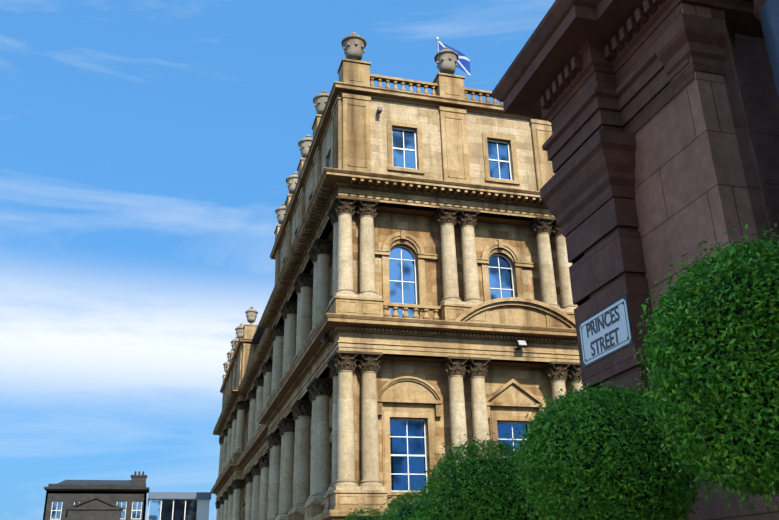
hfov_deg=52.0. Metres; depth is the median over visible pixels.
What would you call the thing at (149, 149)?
sky
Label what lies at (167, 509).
window glass
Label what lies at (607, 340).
street sign text
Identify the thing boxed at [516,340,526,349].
floodlight body
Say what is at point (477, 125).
building attic walls
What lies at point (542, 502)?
bush
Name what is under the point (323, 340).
floodlight body
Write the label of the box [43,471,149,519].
georgian house walls
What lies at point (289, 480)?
building columns
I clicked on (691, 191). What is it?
building walls
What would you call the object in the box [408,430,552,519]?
bush
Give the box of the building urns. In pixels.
[223,32,458,372]
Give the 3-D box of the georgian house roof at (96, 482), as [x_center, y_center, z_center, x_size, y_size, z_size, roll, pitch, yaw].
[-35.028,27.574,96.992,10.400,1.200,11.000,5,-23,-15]
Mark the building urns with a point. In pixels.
(353, 44)
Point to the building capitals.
(338, 360)
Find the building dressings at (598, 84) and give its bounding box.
[492,0,778,518]
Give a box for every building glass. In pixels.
[330,129,512,317]
[390,420,527,490]
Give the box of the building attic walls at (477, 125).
[224,99,536,403]
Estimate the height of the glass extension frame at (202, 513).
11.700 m
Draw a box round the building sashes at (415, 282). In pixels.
[329,127,528,491]
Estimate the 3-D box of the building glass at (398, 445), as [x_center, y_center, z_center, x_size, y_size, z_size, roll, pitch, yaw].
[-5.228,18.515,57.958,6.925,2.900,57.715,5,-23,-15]
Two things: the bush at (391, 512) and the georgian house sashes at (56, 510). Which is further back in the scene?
the georgian house sashes at (56, 510)
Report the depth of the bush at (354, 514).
13.17 m
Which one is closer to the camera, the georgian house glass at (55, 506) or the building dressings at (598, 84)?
the building dressings at (598, 84)
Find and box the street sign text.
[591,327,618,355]
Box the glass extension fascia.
[148,492,210,505]
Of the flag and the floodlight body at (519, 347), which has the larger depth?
the flag
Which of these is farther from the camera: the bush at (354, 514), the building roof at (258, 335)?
the building roof at (258, 335)
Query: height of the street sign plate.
0.450 m
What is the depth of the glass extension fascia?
94.21 m
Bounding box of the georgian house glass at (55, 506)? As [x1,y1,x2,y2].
[51,502,141,518]
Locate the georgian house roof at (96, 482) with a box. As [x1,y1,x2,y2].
[57,480,140,483]
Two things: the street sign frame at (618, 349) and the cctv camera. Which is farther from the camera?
the cctv camera
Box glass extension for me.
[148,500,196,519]
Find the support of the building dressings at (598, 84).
on the ground
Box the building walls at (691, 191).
[634,3,778,519]
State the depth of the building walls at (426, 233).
34.45 m
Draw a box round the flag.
[439,41,470,74]
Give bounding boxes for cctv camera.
[377,106,381,113]
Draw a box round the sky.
[0,0,554,519]
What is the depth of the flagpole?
41.40 m
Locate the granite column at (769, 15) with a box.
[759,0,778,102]
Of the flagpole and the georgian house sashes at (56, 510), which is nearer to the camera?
the flagpole
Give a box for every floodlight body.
[321,333,333,343]
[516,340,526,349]
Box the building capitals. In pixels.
[215,196,581,508]
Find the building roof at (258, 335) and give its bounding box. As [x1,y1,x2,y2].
[251,325,265,343]
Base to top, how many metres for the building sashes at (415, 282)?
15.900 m
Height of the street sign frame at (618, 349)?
0.490 m
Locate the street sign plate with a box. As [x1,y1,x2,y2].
[580,299,630,364]
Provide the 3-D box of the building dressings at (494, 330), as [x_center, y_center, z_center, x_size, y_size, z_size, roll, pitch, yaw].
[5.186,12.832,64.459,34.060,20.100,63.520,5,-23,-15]
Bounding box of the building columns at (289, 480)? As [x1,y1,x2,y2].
[216,213,585,519]
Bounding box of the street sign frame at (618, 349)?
[578,295,633,367]
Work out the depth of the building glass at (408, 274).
35.80 m
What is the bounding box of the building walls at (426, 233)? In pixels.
[241,208,577,519]
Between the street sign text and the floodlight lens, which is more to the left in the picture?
the floodlight lens
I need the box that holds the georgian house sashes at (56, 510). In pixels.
[50,501,141,519]
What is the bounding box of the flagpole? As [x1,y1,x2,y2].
[436,37,438,71]
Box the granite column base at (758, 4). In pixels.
[753,0,766,20]
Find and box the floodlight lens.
[518,340,526,344]
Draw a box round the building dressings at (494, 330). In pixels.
[210,58,579,519]
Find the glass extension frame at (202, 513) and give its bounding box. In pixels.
[148,499,209,519]

